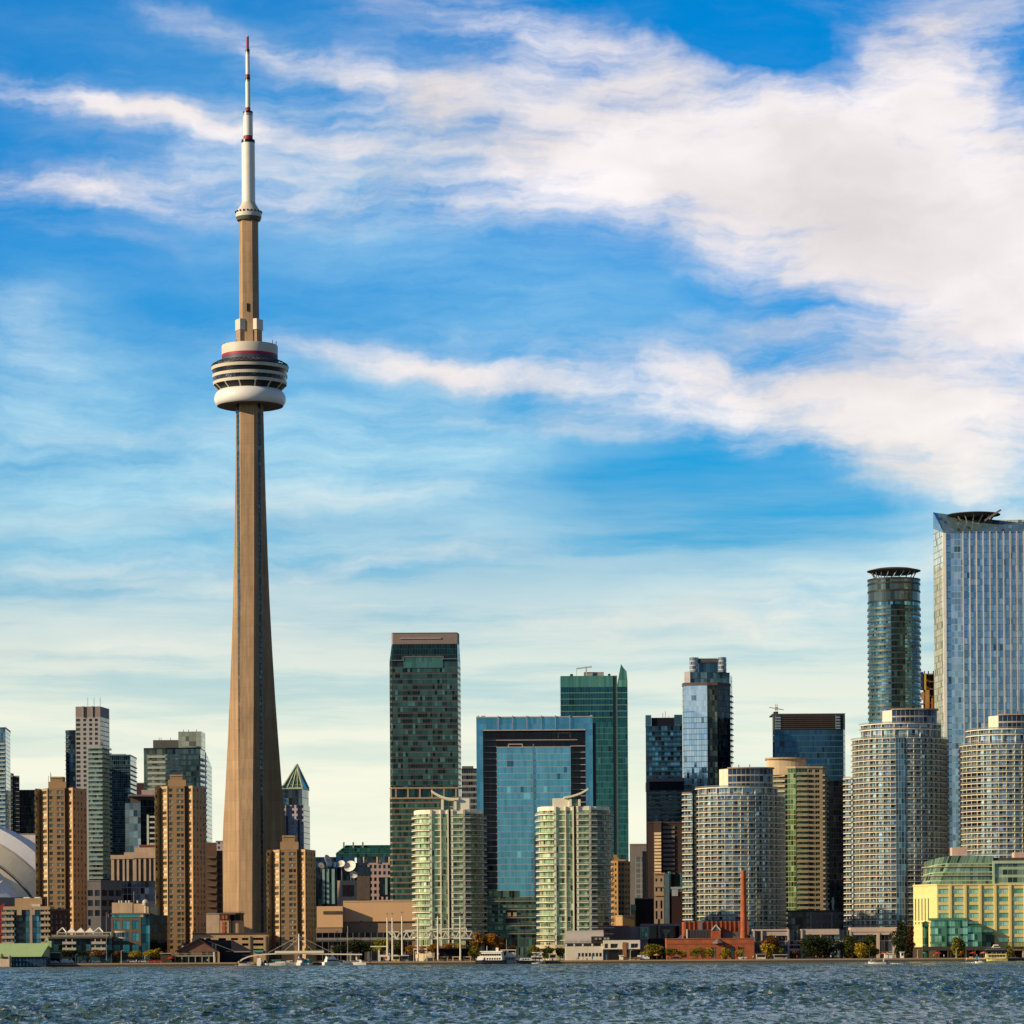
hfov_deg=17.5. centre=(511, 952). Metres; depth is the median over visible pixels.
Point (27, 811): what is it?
black office block
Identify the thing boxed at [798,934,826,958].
tree
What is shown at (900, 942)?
tree
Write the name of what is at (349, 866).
satellite dish
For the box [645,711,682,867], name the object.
blue black tower
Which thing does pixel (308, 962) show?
moored boat
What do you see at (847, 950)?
tree
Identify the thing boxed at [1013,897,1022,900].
window
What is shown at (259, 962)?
moored boat
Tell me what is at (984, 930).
window
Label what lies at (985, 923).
window
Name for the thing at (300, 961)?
moored boat
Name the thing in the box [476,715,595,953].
framed glass building
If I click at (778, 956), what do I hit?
grey hut
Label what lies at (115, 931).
bow window frame
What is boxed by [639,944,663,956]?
tree
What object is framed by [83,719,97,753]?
window
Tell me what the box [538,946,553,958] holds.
tree
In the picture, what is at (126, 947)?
window
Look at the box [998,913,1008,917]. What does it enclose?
window
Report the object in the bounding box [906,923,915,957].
tree
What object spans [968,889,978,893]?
window
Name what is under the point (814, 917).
window
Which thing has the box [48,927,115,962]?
terrace building
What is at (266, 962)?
moored boat
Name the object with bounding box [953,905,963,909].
window
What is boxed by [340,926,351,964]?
moored boat
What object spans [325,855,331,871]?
satellite dish
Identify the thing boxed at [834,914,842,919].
window
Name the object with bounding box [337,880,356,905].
building
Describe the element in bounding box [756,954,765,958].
cream hut
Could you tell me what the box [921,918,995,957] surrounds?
green sunroom
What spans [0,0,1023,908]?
sky
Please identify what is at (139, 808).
glass midrise
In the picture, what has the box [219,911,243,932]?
drum pavilion
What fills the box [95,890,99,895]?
window
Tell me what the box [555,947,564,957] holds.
tree
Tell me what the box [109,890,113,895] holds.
window
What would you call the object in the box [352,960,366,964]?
moored boat
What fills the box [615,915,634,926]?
tan annex
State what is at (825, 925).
window
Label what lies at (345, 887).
window
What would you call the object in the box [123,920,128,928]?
window
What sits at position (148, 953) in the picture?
tree
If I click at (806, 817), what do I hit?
yellow green condo
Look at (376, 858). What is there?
broadcast building
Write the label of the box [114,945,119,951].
window
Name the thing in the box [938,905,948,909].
window
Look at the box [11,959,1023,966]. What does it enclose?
quay
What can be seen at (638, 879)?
building
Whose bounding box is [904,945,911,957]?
conifer tree
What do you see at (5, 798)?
balcony tower
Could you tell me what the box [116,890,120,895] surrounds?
window
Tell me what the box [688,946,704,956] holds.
tree
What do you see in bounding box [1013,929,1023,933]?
window
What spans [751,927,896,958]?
pale podium
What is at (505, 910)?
green condo block
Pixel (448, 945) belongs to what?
tree
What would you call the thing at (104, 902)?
window
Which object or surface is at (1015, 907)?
window
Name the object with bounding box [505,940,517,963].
yacht
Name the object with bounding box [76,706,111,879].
grey condo tower
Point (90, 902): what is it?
window
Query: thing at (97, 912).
window
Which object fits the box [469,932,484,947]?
tree
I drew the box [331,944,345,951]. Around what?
tree
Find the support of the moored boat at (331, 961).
on the lake
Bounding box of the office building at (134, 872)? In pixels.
[110,847,155,916]
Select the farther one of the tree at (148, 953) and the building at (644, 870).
the building at (644, 870)
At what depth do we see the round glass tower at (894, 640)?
1862.59 m
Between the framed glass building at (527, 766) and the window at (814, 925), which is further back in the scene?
the framed glass building at (527, 766)
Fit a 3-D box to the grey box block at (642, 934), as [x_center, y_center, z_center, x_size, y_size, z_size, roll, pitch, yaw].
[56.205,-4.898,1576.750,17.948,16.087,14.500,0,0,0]
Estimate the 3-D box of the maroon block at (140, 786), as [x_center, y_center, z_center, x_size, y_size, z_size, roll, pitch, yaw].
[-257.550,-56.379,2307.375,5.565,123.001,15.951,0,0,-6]
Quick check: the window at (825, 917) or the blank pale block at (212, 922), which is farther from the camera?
the blank pale block at (212, 922)
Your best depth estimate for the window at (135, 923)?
1535.53 m
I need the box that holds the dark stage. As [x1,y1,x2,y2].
[433,948,470,960]
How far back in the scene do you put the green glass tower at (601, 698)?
1960.00 m
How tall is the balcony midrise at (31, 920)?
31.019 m
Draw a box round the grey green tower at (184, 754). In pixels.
[144,729,206,842]
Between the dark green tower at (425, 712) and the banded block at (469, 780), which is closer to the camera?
the dark green tower at (425, 712)
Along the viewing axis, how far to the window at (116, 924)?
1535.53 m
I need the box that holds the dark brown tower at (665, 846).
[647,822,683,897]
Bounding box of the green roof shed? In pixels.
[0,938,51,966]
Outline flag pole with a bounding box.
[106,913,109,960]
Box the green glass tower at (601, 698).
[560,665,628,860]
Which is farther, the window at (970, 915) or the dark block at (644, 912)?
the dark block at (644, 912)
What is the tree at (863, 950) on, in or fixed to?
on the promenade
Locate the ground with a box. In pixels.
[316,958,843,961]
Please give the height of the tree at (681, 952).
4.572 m
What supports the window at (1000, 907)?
in the yellow terminal
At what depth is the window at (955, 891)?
1528.42 m
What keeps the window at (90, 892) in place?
in the grey podium at (103, 896)
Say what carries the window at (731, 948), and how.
in the brick power house
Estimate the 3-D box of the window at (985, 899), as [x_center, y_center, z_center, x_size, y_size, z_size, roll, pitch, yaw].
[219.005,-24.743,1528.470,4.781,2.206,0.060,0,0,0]
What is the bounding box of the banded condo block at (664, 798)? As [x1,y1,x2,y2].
[645,778,682,897]
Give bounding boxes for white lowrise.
[565,930,603,959]
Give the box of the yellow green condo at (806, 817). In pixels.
[765,757,829,928]
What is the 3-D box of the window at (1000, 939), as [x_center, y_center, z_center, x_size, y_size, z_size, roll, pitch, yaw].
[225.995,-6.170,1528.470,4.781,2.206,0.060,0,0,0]
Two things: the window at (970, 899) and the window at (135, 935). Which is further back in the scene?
the window at (135, 935)
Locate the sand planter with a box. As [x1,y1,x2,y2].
[623,957,640,959]
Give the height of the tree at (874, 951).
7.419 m
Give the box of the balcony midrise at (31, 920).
[2,897,68,963]
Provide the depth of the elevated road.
1690.00 m
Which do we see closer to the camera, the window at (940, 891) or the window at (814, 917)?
the window at (940, 891)
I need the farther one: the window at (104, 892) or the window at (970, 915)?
the window at (104, 892)
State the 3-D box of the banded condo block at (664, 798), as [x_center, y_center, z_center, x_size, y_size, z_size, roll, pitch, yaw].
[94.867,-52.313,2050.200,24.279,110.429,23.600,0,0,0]
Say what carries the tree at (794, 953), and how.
on the ground
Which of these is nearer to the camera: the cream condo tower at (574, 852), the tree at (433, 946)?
the tree at (433, 946)
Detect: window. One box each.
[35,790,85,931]
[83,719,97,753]
[88,890,92,895]
[88,900,92,905]
[88,910,92,915]
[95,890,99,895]
[95,900,99,905]
[95,910,99,915]
[102,890,106,895]
[102,900,106,905]
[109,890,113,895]
[113,921,119,928]
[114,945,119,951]
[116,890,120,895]
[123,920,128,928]
[123,944,129,952]
[132,920,138,928]
[132,932,138,940]
[132,944,138,951]
[155,788,204,942]
[253,943,262,945]
[267,852,314,945]
[343,885,353,896]
[641,928,646,938]
[671,874,679,885]
[729,947,733,956]
[812,915,819,919]
[812,923,819,928]
[823,915,830,919]
[823,923,830,928]
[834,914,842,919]
[834,923,842,928]
[938,889,948,893]
[938,897,948,901]
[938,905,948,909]
[938,913,948,917]
[953,889,963,893]
[953,897,963,901]
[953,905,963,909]
[953,913,963,917]
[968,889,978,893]
[968,897,978,901]
[968,905,978,909]
[968,913,978,917]
[968,921,978,923]
[983,889,992,893]
[983,897,992,901]
[983,905,993,909]
[983,913,993,917]
[983,921,993,925]
[983,929,993,931]
[998,889,1007,892]
[998,897,1007,901]
[998,905,1007,909]
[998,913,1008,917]
[998,921,1008,925]
[998,929,1008,933]
[998,937,1008,941]
[1013,888,1022,892]
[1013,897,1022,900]
[1013,905,1022,909]
[1013,913,1022,917]
[1013,921,1023,925]
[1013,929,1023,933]
[1013,937,1023,941]
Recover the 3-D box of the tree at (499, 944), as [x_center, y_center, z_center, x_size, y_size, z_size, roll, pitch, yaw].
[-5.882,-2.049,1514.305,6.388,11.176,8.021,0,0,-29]
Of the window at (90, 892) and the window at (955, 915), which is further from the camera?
the window at (90, 892)
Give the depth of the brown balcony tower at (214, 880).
1900.00 m
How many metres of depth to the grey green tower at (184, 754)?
2149.60 m
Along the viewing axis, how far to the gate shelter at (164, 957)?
1493.00 m
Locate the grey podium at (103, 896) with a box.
[87,880,121,936]
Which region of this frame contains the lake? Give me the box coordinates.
[0,961,1023,1023]
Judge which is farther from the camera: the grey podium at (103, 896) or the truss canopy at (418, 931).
the grey podium at (103, 896)
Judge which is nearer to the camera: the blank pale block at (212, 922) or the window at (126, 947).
the window at (126, 947)
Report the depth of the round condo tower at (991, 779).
1593.53 m
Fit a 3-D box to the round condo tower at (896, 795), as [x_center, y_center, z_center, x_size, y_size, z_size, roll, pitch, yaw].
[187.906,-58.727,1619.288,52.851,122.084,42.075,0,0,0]
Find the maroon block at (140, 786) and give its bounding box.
[137,783,143,794]
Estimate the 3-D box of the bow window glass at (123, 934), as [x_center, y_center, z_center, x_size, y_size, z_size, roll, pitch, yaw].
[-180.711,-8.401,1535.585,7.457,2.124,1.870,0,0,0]
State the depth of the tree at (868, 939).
1499.13 m
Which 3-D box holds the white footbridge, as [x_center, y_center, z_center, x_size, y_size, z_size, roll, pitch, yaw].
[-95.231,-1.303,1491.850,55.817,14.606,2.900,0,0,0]
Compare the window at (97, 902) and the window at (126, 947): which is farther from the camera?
the window at (97, 902)
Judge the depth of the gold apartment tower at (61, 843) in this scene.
1576.11 m
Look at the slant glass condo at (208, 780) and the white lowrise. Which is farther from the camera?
the slant glass condo at (208, 780)
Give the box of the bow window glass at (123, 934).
[114,932,127,936]
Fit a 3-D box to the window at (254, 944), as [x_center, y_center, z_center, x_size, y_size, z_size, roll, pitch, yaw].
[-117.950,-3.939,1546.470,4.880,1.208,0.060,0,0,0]
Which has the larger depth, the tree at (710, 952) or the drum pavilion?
the drum pavilion
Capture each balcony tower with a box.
[0,727,10,829]
[206,842,222,932]
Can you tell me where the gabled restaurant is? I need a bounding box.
[171,939,250,962]
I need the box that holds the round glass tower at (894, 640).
[867,567,921,723]
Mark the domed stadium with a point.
(17, 866)
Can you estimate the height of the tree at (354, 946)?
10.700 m
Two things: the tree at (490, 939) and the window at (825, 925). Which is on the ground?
the tree at (490, 939)
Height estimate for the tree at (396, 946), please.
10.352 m
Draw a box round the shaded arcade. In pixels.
[316,932,411,960]
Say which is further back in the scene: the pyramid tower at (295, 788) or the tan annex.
the pyramid tower at (295, 788)
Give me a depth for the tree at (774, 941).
1500.72 m
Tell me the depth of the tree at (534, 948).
1505.21 m
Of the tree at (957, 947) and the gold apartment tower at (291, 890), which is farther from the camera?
the gold apartment tower at (291, 890)
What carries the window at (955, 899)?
in the yellow terminal
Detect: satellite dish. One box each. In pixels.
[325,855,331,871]
[338,860,344,880]
[344,861,355,879]
[350,871,356,879]
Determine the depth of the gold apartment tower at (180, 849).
1565.70 m
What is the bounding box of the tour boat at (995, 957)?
[984,940,1007,960]
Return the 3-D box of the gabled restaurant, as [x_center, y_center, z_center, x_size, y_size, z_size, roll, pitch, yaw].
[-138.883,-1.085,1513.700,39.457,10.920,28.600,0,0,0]
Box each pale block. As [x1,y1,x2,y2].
[20,834,34,894]
[206,913,218,932]
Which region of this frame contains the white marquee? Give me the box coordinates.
[413,946,426,960]
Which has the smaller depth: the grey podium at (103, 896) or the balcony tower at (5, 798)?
the grey podium at (103, 896)
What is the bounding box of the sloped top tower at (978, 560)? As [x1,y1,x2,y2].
[933,509,1023,855]
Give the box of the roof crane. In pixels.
[769,704,783,713]
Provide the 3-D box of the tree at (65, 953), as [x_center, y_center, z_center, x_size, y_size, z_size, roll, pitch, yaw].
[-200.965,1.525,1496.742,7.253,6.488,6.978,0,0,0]
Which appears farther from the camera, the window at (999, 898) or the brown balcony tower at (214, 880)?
the brown balcony tower at (214, 880)
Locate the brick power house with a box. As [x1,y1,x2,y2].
[665,870,754,959]
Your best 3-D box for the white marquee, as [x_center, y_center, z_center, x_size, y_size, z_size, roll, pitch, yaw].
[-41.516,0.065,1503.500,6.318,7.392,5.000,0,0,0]
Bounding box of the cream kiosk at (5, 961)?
[0,954,10,966]
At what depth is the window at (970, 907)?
1528.42 m
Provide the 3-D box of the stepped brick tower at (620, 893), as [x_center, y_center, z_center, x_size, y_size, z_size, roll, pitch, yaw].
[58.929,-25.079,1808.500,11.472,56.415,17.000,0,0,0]
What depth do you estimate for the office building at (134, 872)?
1999.10 m
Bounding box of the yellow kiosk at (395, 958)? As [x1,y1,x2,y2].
[392,956,399,960]
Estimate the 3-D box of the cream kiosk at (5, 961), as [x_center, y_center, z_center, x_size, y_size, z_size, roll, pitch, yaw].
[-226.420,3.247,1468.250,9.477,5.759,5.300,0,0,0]
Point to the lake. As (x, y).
(947, 992)
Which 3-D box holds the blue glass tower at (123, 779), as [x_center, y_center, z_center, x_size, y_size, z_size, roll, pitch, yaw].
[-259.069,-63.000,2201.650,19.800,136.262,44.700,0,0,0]
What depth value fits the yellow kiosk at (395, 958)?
1489.00 m
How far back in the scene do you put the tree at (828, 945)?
1496.66 m
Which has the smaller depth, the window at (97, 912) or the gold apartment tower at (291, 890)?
the gold apartment tower at (291, 890)
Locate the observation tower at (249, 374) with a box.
[211,36,288,932]
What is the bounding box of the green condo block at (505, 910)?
[486,891,535,959]
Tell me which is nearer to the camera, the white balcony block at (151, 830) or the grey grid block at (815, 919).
the grey grid block at (815, 919)
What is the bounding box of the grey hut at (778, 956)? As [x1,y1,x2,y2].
[773,954,787,958]
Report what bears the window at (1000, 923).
in the yellow terminal
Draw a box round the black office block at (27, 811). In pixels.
[19,790,34,833]
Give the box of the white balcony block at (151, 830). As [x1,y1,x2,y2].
[147,815,154,844]
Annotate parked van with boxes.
[62,959,73,962]
[637,955,649,959]
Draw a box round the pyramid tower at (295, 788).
[282,764,309,849]
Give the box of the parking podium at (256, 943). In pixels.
[192,933,269,961]
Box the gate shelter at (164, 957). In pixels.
[160,953,171,962]
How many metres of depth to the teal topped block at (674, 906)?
1840.00 m
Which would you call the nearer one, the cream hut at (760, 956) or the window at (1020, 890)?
the cream hut at (760, 956)
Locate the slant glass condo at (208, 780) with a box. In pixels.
[205,752,211,842]
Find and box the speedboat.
[868,958,886,963]
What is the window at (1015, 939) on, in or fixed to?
in the yellow terminal
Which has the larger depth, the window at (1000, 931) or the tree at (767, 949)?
the window at (1000, 931)
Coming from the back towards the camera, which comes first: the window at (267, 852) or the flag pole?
the window at (267, 852)
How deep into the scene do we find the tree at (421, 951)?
1515.36 m
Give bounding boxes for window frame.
[113,931,128,938]
[640,927,647,939]
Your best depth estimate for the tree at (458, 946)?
1514.83 m
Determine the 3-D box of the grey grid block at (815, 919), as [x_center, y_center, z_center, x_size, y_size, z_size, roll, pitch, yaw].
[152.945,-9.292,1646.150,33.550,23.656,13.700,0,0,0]
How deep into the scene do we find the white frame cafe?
1520.50 m
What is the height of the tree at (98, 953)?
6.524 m
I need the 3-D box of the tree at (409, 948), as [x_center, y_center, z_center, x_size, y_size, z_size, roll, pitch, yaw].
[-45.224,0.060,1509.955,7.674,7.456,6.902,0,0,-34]
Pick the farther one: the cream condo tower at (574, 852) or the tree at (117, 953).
the cream condo tower at (574, 852)
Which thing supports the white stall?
on the promenade
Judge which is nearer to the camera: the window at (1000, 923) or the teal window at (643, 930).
the window at (1000, 923)
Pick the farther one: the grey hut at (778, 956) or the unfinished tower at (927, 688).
the unfinished tower at (927, 688)
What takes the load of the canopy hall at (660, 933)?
on the ground
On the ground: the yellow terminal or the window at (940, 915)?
the yellow terminal
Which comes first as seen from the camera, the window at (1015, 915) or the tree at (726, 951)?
the tree at (726, 951)
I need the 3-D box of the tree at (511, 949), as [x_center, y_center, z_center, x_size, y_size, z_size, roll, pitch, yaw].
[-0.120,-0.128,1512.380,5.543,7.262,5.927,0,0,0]
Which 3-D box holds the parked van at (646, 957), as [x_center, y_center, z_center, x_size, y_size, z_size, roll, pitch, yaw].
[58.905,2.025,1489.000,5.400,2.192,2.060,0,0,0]
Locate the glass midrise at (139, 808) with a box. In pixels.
[125,790,154,851]
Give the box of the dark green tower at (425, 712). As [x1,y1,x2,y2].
[389,632,461,900]
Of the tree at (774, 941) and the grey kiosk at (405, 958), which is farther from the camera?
the tree at (774, 941)
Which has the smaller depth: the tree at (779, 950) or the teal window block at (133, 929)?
the tree at (779, 950)
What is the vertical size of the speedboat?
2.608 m
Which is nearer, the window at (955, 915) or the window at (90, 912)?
the window at (955, 915)
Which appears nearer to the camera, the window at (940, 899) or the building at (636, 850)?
the window at (940, 899)
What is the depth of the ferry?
1472.62 m
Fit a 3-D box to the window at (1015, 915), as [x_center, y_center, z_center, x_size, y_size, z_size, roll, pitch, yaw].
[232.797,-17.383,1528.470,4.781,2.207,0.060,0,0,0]
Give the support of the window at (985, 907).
in the yellow terminal
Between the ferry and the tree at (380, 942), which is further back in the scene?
the tree at (380, 942)
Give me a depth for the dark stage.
1504.00 m
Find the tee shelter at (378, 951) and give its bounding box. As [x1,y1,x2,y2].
[370,946,386,960]
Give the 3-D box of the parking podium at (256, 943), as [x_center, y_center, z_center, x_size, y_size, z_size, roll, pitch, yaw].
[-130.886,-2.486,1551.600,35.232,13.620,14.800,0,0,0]
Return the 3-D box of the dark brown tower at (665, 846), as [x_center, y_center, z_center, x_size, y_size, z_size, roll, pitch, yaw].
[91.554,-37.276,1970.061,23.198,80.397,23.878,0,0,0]
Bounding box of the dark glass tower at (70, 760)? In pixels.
[65,730,75,787]
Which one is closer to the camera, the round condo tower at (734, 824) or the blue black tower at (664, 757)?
the round condo tower at (734, 824)
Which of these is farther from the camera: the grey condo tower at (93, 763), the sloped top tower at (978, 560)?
the grey condo tower at (93, 763)
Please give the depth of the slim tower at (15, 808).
2262.00 m
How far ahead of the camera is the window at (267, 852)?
1554.96 m
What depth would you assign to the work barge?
1473.00 m
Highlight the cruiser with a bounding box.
[531,952,544,963]
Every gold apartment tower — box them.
[35,772,87,934]
[155,773,205,954]
[267,831,315,961]
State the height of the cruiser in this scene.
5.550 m
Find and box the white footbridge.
[238,934,361,961]
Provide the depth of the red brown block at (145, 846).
2030.00 m
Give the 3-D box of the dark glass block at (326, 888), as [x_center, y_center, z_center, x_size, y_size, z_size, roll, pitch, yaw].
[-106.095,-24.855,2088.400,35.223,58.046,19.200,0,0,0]
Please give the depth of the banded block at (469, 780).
2350.00 m
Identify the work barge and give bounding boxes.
[965,957,985,960]
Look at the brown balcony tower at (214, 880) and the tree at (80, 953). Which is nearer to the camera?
the tree at (80, 953)
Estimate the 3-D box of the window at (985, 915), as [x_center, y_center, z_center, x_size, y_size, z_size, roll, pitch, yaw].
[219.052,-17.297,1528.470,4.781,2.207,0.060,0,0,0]
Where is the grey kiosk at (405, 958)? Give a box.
[401,955,408,960]
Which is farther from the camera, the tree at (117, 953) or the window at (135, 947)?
the window at (135, 947)
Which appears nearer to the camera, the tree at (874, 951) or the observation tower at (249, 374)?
the tree at (874, 951)
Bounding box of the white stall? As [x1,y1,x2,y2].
[883,953,892,957]
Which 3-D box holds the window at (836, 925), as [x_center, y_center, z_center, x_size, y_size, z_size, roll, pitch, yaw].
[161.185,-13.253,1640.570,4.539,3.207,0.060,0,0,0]
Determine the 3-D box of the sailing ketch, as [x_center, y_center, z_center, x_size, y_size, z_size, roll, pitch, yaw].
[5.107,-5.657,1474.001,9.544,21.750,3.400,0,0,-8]
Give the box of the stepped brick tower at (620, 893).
[611,855,629,925]
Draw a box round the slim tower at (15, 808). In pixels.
[10,773,19,833]
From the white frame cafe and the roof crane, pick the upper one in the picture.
the roof crane
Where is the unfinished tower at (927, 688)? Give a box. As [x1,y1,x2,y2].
[920,671,933,707]
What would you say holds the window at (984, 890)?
in the yellow terminal
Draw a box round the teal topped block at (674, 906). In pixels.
[664,872,684,935]
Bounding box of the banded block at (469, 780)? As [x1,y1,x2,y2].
[461,766,476,809]
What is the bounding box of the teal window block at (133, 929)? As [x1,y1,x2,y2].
[110,892,169,962]
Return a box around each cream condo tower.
[411,790,487,960]
[535,788,614,959]
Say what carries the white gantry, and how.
on the promenade
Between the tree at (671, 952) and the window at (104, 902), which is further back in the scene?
the window at (104, 902)
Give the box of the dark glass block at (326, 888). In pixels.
[316,867,370,927]
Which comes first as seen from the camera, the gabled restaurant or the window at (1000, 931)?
the gabled restaurant
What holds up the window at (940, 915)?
in the yellow terminal
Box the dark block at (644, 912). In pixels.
[635,898,653,926]
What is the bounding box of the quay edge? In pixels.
[11,957,1023,964]
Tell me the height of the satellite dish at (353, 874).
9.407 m
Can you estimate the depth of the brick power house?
1526.45 m
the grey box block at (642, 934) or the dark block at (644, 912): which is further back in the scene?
the dark block at (644, 912)
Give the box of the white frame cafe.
[591,936,639,959]
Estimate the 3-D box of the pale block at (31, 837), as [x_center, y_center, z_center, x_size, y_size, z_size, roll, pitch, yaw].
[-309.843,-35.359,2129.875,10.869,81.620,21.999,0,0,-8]
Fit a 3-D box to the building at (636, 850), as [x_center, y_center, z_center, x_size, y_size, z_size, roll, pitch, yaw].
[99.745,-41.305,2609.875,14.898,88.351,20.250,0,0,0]
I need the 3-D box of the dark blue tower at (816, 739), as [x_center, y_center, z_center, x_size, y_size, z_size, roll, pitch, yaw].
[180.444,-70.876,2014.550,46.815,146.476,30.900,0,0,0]
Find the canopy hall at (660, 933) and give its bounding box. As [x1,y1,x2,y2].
[640,919,681,959]
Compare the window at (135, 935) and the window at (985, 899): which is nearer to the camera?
the window at (985, 899)
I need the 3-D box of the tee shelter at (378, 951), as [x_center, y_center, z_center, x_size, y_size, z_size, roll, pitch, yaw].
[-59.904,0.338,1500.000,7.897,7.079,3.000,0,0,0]
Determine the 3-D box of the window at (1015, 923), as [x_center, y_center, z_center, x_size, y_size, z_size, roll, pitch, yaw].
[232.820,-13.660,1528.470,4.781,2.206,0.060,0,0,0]
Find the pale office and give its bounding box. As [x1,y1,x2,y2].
[216,841,222,850]
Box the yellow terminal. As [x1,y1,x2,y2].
[913,847,1023,957]
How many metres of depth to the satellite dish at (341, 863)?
2062.03 m
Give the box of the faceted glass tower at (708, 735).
[682,657,733,820]
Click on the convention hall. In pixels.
(351, 915)
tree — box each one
[58,949,72,955]
[77,951,86,955]
[87,949,105,956]
[113,951,120,955]
[128,950,142,958]
[142,950,158,958]
[154,948,163,957]
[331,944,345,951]
[341,939,366,960]
[359,941,373,952]
[372,939,391,960]
[389,939,406,954]
[405,945,419,953]
[419,945,429,953]
[427,943,440,952]
[440,943,454,947]
[455,944,467,947]
[468,944,479,957]
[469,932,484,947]
[483,933,497,947]
[494,937,505,950]
[507,945,516,952]
[528,944,540,955]
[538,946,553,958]
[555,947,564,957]
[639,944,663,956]
[662,947,677,955]
[677,950,686,956]
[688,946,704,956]
[702,948,715,956]
[719,947,730,958]
[735,948,743,956]
[760,934,781,958]
[760,943,774,958]
[775,947,786,953]
[792,950,798,956]
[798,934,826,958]
[813,935,841,958]
[839,933,857,957]
[854,942,869,957]
[858,934,875,957]
[869,942,879,957]
[889,919,911,957]
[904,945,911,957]
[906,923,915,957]
[950,937,965,957]
[1005,945,1012,956]
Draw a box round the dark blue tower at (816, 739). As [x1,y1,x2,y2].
[769,713,845,909]
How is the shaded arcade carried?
on the ground
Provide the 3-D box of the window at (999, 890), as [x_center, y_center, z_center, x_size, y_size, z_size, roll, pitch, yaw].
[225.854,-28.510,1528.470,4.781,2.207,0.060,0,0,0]
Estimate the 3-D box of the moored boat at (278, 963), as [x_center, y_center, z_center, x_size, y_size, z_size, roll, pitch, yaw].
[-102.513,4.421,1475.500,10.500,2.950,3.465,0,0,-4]
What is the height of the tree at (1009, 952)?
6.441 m
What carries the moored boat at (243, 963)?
on the lake
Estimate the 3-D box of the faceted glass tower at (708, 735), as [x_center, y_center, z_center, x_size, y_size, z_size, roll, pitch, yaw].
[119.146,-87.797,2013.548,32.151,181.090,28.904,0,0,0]
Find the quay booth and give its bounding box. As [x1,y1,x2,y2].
[549,954,555,959]
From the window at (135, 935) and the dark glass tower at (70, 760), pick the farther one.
the dark glass tower at (70, 760)
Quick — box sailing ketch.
[513,918,534,963]
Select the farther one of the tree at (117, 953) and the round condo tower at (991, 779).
the round condo tower at (991, 779)
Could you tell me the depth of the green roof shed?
1474.27 m
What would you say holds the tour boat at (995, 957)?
on the lake
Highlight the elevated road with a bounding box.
[316,936,538,960]
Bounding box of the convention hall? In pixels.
[316,900,414,959]
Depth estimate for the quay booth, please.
1486.00 m
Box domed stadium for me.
[0,826,35,942]
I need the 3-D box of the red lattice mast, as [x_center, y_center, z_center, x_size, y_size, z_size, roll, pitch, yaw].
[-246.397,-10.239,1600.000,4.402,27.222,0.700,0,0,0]
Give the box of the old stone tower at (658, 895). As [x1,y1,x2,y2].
[654,873,666,923]
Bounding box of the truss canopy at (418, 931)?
[386,912,475,960]
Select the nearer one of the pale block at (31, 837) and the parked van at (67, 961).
the parked van at (67, 961)
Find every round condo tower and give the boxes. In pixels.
[682,764,785,937]
[843,708,948,957]
[958,711,1023,857]
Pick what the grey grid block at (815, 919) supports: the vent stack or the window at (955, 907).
the vent stack
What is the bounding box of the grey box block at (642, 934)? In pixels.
[611,926,649,959]
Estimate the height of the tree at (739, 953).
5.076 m
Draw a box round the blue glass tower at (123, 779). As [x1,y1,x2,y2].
[110,754,136,879]
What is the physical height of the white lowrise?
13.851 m
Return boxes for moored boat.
[239,961,252,965]
[257,958,262,965]
[263,960,273,965]
[269,960,292,965]
[296,958,303,965]
[304,959,312,964]
[322,957,339,964]
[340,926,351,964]
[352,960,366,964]
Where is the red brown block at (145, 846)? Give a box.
[139,845,154,847]
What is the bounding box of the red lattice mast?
[0,903,4,942]
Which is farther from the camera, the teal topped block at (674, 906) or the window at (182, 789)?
the teal topped block at (674, 906)
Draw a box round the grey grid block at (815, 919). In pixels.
[786,910,852,929]
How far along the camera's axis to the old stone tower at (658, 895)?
1850.00 m
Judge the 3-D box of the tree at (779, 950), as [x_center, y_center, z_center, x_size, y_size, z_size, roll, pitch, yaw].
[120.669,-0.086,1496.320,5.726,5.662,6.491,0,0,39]
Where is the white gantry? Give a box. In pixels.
[50,952,60,961]
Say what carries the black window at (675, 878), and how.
in the teal topped block at (674, 906)
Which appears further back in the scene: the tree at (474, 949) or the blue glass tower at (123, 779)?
the blue glass tower at (123, 779)
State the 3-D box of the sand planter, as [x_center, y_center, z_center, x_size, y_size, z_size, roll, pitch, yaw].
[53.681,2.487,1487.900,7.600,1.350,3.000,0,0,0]
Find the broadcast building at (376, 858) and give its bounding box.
[316,842,389,900]
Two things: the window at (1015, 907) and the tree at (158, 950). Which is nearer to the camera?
the tree at (158, 950)
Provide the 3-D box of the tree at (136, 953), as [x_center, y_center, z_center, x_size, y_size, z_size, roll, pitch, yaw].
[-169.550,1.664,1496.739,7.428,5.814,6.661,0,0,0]
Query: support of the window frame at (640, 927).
in the grey box block at (642, 934)
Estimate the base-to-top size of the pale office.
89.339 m
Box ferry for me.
[475,948,506,963]
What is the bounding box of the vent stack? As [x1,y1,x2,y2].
[831,897,834,909]
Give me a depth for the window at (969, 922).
1528.42 m
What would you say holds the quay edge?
on the quay

